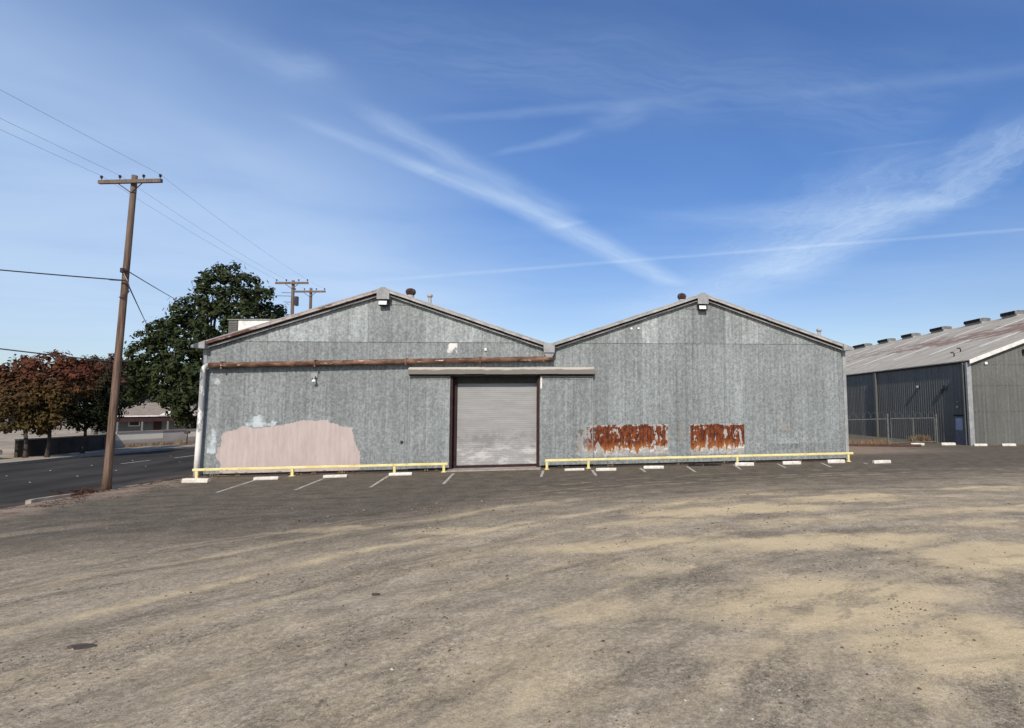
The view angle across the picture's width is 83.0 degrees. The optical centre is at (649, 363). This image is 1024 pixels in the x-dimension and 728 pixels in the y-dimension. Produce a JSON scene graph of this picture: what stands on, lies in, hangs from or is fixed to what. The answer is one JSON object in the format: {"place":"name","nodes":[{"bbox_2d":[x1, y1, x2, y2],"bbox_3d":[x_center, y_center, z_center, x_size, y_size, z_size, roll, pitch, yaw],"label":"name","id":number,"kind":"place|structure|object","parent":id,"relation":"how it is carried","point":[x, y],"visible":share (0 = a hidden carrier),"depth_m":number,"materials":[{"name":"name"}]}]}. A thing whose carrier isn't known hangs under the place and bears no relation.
{"place":"outdoors","nodes":[
{"label":"outdoors","id":0,"kind":"place"},
{"bbox_2d":[0,448,194,508],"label":"road","id":1,"kind":"structure","parent":0,"point":[21,483],"depth_m":27.65,"materials":[{"name":"grey asphalt"}]},
{"bbox_2d":[0,424,194,459],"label":"vacant lot","id":2,"kind":"structure","parent":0,"point":[7,444],"depth_m":65.28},
{"bbox_2d":[0,356,63,457],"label":"street tree","id":3,"kind":"object","parent":2,"relation":"on","point":[19,405],"visible":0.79,"depth_m":34.89,"materials":[{"name":"brown plant"}]},
{"bbox_2d":[14,434,106,457],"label":"boundary wall","id":4,"kind":"structure","parent":2,"relation":"on","point":[62,445],"depth_m":39.47,"materials":[{"name":"black paint"}]},
{"bbox_2d":[60,353,131,434],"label":"street tree","id":5,"kind":"object","parent":2,"relation":"on","point":[110,358],"visible":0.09,"depth_m":51.11,"materials":[{"name":"brown plant"}]},
{"bbox_2d":[91,403,197,433],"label":"bungalow","id":6,"kind":"object","parent":2,"relation":"on","point":[150,416],"visible":0.29,"depth_m":81.73,"materials":[{"name":"beige"}]},
{"bbox_2d":[128,422,139,425],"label":"window","id":7,"kind":"structure","parent":6,"relation":"in","point":[130,423],"depth_m":81.02,"materials":[{"name":"white paint"}]},
{"bbox_2d":[153,421,161,429],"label":"door","id":8,"kind":"structure","parent":6,"relation":"in","point":[157,425],"depth_m":82.62,"materials":[{"name":"red paint"}]},
{"bbox_2d":[114,429,195,447],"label":"boundary wall","id":9,"kind":"structure","parent":2,"relation":"on","point":[153,437],"depth_m":47.90,"materials":[{"name":"grey concrete"}]},
{"bbox_2d":[124,440,194,446],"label":"dry weeds","id":10,"kind":"object","parent":2,"relation":"on","point":[181,442],"visible":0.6,"depth_m":48.56,"materials":[{"name":"brown plant"}]},
{"bbox_2d":[184,431,190,443],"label":"mailbox","id":11,"kind":"object","parent":2,"relation":"on","point":[187,432],"visible":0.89,"depth_m":49.97,"materials":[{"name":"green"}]},
{"bbox_2d":[186,423,196,428],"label":"shrub","id":12,"kind":"object","parent":2,"relation":"on","point":[187,427],"visible":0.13,"depth_m":60.92,"materials":[{"name":"green plant"}]},
{"bbox_2d":[112,260,289,427],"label":"magnolia tree","id":13,"kind":"object","parent":2,"relation":"on","point":[181,394],"visible":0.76,"depth_m":54.49,"materials":[{"name":"green plant"}]},
{"bbox_2d":[0,445,194,464],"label":"sidewalk","id":14,"kind":"structure","parent":0,"point":[38,459],"depth_m":38.16,"materials":[{"name":"grey concrete"}]},
{"bbox_2d":[0,419,1023,727],"bbox_3d":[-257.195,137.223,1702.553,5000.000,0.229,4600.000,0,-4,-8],"label":"ground","id":15,"kind":"structure","parent":0,"point":[220,675],"depth_m":8.27,"materials":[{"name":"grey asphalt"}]},
{"bbox_2d":[25,493,77,504],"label":"kerb","id":16,"kind":"structure","parent":15,"relation":"on","point":[34,500],"depth_m":18.39,"materials":[{"name":"concrete"}]},
{"bbox_2d":[7,349,108,456],"bbox_3d":[-38.700,2.615,35.982,7.297,7.195,4.390,0,-4,-2],"label":"street tree","id":17,"kind":"object","parent":15,"relation":"on","point":[64,382],"visible":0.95,"depth_m":35.33,"materials":[{"name":"brown plant"}]},
{"bbox_2d":[49,485,102,495],"bbox_3d":[-19.983,4.420,19.532,1.138,0.279,1.274,1,-5,-20],"label":"leaf pile","id":18,"kind":"object","parent":15,"relation":"on","point":[81,491],"visible":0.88,"depth_m":19.47,"materials":[{"name":"brown plant"}]},
{"bbox_2d":[67,643,94,649],"bbox_3d":[-6.810,3.387,6.719,0.305,0.040,0.124,0,-4,-3],"label":"rubber scrap","id":19,"kind":"object","parent":15,"relation":"on","point":[81,646],"visible":1,"depth_m":6.71,"materials":[{"name":"grey rubber"}]},
{"bbox_2d":[56,362,129,452],"bbox_3d":[-39.490,3.088,40.053,4.871,6.896,4.124,-2,-5,21],"label":"street tree","id":20,"kind":"object","parent":15,"relation":"on","point":[91,414],"visible":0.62,"depth_m":39.58,"materials":[{"name":"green plant"}]},
{"bbox_2d":[1,365,196,423],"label":"treeline","id":21,"kind":"object","parent":15,"relation":"on","point":[150,401],"visible":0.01,"depth_m":157.43,"materials":[{"name":"green plant"}]},
{"bbox_2d":[15,474,215,507],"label":"leaf litter","id":22,"kind":"object","parent":15,"relation":"on","point":[46,502],"visible":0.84,"depth_m":19.10,"materials":[{"name":"brown plant"}]},
{"bbox_2d":[112,484,141,488],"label":"kerb","id":23,"kind":"structure","parent":15,"relation":"on","point":[127,486],"depth_m":21.13,"materials":[{"name":"concrete"}]},
{"bbox_2d":[98,174,162,490],"bbox_3d":[-19.592,-1.179,20.815,2.439,12.094,0.406,0,-4,-3],"label":"utility pole","id":24,"kind":"object","parent":15,"relation":"on","point":[134,181],"visible":1,"depth_m":20.82,"materials":[{"name":"brown wood"}]},
{"bbox_2d":[0,269,108,279],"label":"power line","id":25,"kind":"object","parent":24,"relation":"attached to","point":[54,274],"visible":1,"depth_m":20.51,"materials":[{"name":"metal"}]},
{"bbox_2d":[0,348,111,361],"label":"power line","id":26,"kind":"object","parent":24,"relation":"attached to","point":[55,355],"visible":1,"depth_m":20.40,"materials":[{"name":"metal"}]},
{"bbox_2d":[0,118,113,172],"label":"power line","id":27,"kind":"object","parent":24,"relation":"attached to","point":[63,148],"visible":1,"depth_m":18.86,"materials":[{"name":"metal"}]},
{"bbox_2d":[1,90,158,173],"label":"power line","id":28,"kind":"object","parent":24,"relation":"attached to","point":[78,131],"visible":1,"depth_m":17.69,"materials":[{"name":"metal"}]},
{"bbox_2d":[129,286,148,327],"bbox_3d":[-34.579,-3.254,38.288,0.040,3.692,46.046,3,-6,-41],"label":"power line","id":29,"kind":"object","parent":24,"relation":"attached to","point":[136,302],"visible":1,"depth_m":26.41,"materials":[{"name":"metal"}]},
{"bbox_2d":[127,270,188,306],"bbox_3d":[-32.980,-4.609,38.828,0.036,5.338,44.582,3,-6,-37],"label":"power line","id":30,"kind":"object","parent":24,"relation":"attached to","point":[153,286],"visible":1,"depth_m":27.13,"materials":[{"name":"metal"}]},
{"bbox_2d":[105,178,276,279],"bbox_3d":[-23.216,-6.410,29.909,0.008,0.201,18.011,1,-5,-16],"label":"power line","id":31,"kind":"object","parent":24,"relation":"attached to","point":[190,231],"visible":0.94,"depth_m":26.86,"materials":[{"name":"metal"}]},
{"bbox_2d":[181,478,210,482],"bbox_3d":[-18.037,4.633,22.308,1.086,0.171,0.204,-1,-4,4],"label":"wheel stop","id":32,"kind":"object","parent":15,"relation":"on","point":[196,480],"visible":1,"depth_m":22.23,"materials":[{"name":"paint"}]},
{"bbox_2d":[218,480,254,491],"bbox_3d":[-15.634,4.620,21.282,0.123,0.001,3.645,1,-5,-17],"label":"parking line","id":33,"kind":"object","parent":15,"relation":"on","point":[235,486],"visible":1,"depth_m":21.04,"materials":[{"name":"paint"}]},
{"bbox_2d":[253,476,279,479],"bbox_3d":[-15.763,4.702,23.080,0.920,0.123,0.204,0,-4,-9],"label":"wheel stop","id":34,"kind":"object","parent":15,"relation":"on","point":[268,478],"visible":1,"depth_m":23.01,"materials":[{"name":"paint"}]},
{"bbox_2d":[294,478,324,489],"bbox_3d":[-13.067,4.617,21.620,0.120,0.001,3.375,1,-5,-15],"label":"parking line","id":35,"kind":"object","parent":15,"relation":"on","point":[309,484],"visible":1,"depth_m":21.38,"materials":[{"name":"paint"}]},
{"bbox_2d":[192,463,447,477],"bbox_3d":[-14.183,4.651,24.443,10.370,0.445,0.180,0,-4,-8],"label":"guard rail","id":36,"kind":"object","parent":15,"relation":"on","point":[292,468],"visible":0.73,"depth_m":24.35,"materials":[{"name":"yellow metal"}]},
{"bbox_2d":[323,474,347,477],"bbox_3d":[-13.209,4.717,23.593,0.920,0.116,0.204,0,-4,-10],"label":"wheel stop","id":37,"kind":"object","parent":15,"relation":"on","point":[336,476],"visible":1,"depth_m":23.51,"materials":[{"name":"paint"}]},
{"bbox_2d":[370,476,388,486],"bbox_3d":[-10.666,4.637,22.217,0.130,0.001,3.690,1,-5,-15],"label":"parking line","id":38,"kind":"object","parent":15,"relation":"on","point":[379,481],"visible":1,"depth_m":22.04,"materials":[{"name":"paint"}]},
{"bbox_2d":[389,472,412,475],"bbox_3d":[-10.683,4.724,24.081,0.920,0.123,0.204,0,-5,-11],"label":"wheel stop","id":39,"kind":"object","parent":15,"relation":"on","point":[400,473],"visible":1,"depth_m":24.00,"materials":[{"name":"paint"}]},
{"bbox_2d":[442,473,454,483],"bbox_3d":[-8.165,4.655,22.808,0.128,0.001,3.545,0,-5,-13],"label":"parking line","id":40,"kind":"object","parent":15,"relation":"on","point":[448,478],"visible":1,"depth_m":22.75,"materials":[{"name":"paint"}]},
{"bbox_2d":[210,458,801,475],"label":"dry weeds","id":41,"kind":"object","parent":15,"relation":"on","point":[437,470],"visible":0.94,"depth_m":25.33,"materials":[{"name":"brown plant"}]},
{"bbox_2d":[191,287,853,476],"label":"warehouse","id":42,"kind":"structure","parent":15,"relation":"on","point":[382,375],"depth_m":26.64,"materials":[{"name":"metal"}]},
{"bbox_2d":[227,319,274,332],"bbox_3d":[-17.667,-1.510,26.289,3.230,1.050,1.280,0,-4,-8],"label":"rooftop cooler","id":43,"kind":"object","parent":42,"relation":"on","point":[237,324],"visible":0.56,"depth_m":25.59,"materials":[{"name":"white paint"}]},
{"bbox_2d":[446,376,540,471],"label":"roll up door","id":44,"kind":"structure","parent":42,"relation":"in","point":[494,420],"depth_m":26.71,"materials":[{"name":"grey metal"}]},
{"bbox_2d":[565,468,583,470],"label":"wheel stop","id":45,"kind":"object","parent":15,"relation":"on","point":[573,469],"visible":1,"depth_m":25.15,"materials":[{"name":"paint"}]},
{"bbox_2d":[596,468,615,470],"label":"wheel stop","id":46,"kind":"object","parent":15,"relation":"on","point":[605,469],"visible":1,"depth_m":24.89,"materials":[{"name":"paint"}]},
{"bbox_2d":[644,466,663,468],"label":"wheel stop","id":47,"kind":"object","parent":15,"relation":"on","point":[653,467],"visible":1,"depth_m":25.55,"materials":[{"name":"paint"}]},
{"bbox_2d":[545,452,852,469],"bbox_3d":[2.664,4.629,26.829,15.100,0.485,0.180,0,-4,-8],"label":"guard rail","id":48,"kind":"object","parent":15,"relation":"on","point":[588,460],"visible":0.87,"depth_m":26.71,"materials":[{"name":"yellow metal"}]},
{"bbox_2d":[735,462,753,465],"bbox_3d":[4.487,4.720,26.431,0.874,0.157,0.204,-1,-4,0],"label":"wheel stop","id":49,"kind":"object","parent":15,"relation":"on","point":[744,463],"visible":1,"depth_m":26.35,"materials":[{"name":"paint"}]},
{"bbox_2d":[782,461,800,464],"bbox_3d":[6.807,4.724,26.810,0.874,0.157,0.204,0,-4,-2],"label":"wheel stop","id":50,"kind":"object","parent":15,"relation":"on","point":[790,462],"visible":1,"depth_m":26.72,"materials":[{"name":"paint"}]},
{"bbox_2d":[827,459,844,462],"bbox_3d":[9.070,4.724,27.232,0.846,0.171,0.204,0,-4,-3],"label":"wheel stop","id":51,"kind":"object","parent":15,"relation":"on","point":[835,461],"visible":1,"depth_m":27.15,"materials":[{"name":"paint"}]},
{"bbox_2d":[848,412,888,442],"bbox_3d":[13.039,4.561,39.528,8.275,2.307,0.304,0,-4,-8],"label":"chain link fence","id":52,"kind":"object","parent":15,"relation":"on","point":[886,415],"visible":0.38,"depth_m":39.94,"materials":[{"name":"grey metal"}]},
{"bbox_2d":[849,439,890,443],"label":"dry weeds","id":53,"kind":"object","parent":15,"relation":"on","point":[872,442],"visible":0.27,"depth_m":39.17,"materials":[{"name":"beige plant"}]},
{"bbox_2d":[872,460,890,463],"bbox_3d":[11.142,4.684,26.870,0.920,0.150,0.204,0,-5,-14],"label":"wheel stop","id":54,"kind":"object","parent":15,"relation":"on","point":[880,461],"visible":1,"depth_m":26.78,"materials":[{"name":"paint"}]},
{"bbox_2d":[849,444,920,446],"bbox_3d":[15.195,5.473,37.836,5.800,0.140,0.140,-2,-5,16],"label":"plank","id":55,"kind":"object","parent":15,"relation":"on","point":[885,445],"visible":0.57,"depth_m":37.58,"materials":[{"name":"wood"}]},
{"bbox_2d":[890,411,937,442],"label":"chain link gate","id":56,"kind":"structure","parent":15,"relation":"on","point":[936,431],"depth_m":40.32,"materials":[{"name":"grey metal"}]},
{"bbox_2d":[906,434,932,442],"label":"dry bush","id":57,"kind":"object","parent":15,"relation":"on","point":[918,439],"visible":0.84,"depth_m":41.01,"materials":[{"name":"beige plant"}]},
{"bbox_2d":[941,442,955,444],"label":"wheel stop","id":58,"kind":"object","parent":15,"relation":"on","point":[949,443],"visible":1,"depth_m":37.99,"materials":[{"name":"paint"}]},
{"bbox_2d":[1001,443,1015,445],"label":"wheel stop","id":59,"kind":"object","parent":15,"relation":"on","point":[1008,444],"visible":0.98,"depth_m":36.75,"materials":[{"name":"paint"}]},
{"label":"verge","id":60,"kind":"structure","parent":15,"relation":"on","visible":0},
{"bbox_2d":[275,279,308,314],"bbox_3d":[-24.561,0.211,38.270,2.200,12.118,0.369,0,-4,-2],"label":"utility pole","id":61,"kind":"object","parent":60,"relation":"on","point":[295,301],"visible":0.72,"depth_m":38.57,"materials":[{"name":"brown wood"}]},
{"bbox_2d":[295,288,325,308],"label":"utility pole","id":62,"kind":"object","parent":60,"relation":"on","point":[310,291],"visible":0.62,"depth_m":43.42,"materials":[{"name":"brown wood"}]},
{"bbox_2d":[0,0,1023,407],"label":"sky","id":63,"kind":"structure","parent":0,"point":[548,171],"materials":[{"name":"blue"}]},
{"bbox_2d":[688,463,720,465],"bbox_3d":[2.642,4.766,26.608,1.594,0.132,0.310,0,-4,-8],"label":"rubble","id":64,"kind":"object","parent":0,"point":[694,464],"visible":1,"depth_m":26.56,"materials":[{"name":"grey concrete"}]},
{"bbox_2d":[845,310,1023,445],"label":"long warehouse","id":65,"kind":"structure","parent":0,"point":[965,383],"depth_m":42.96,"materials":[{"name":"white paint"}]},
{"bbox_2d":[953,415,964,443],"bbox_3d":[21.460,4.526,38.737,0.105,2.010,1.080,0,-4,-8],"label":"side door","id":66,"kind":"structure","parent":65,"relation":"in","point":[959,419],"depth_m":38.72,"materials":[{"name":"grey paint"}]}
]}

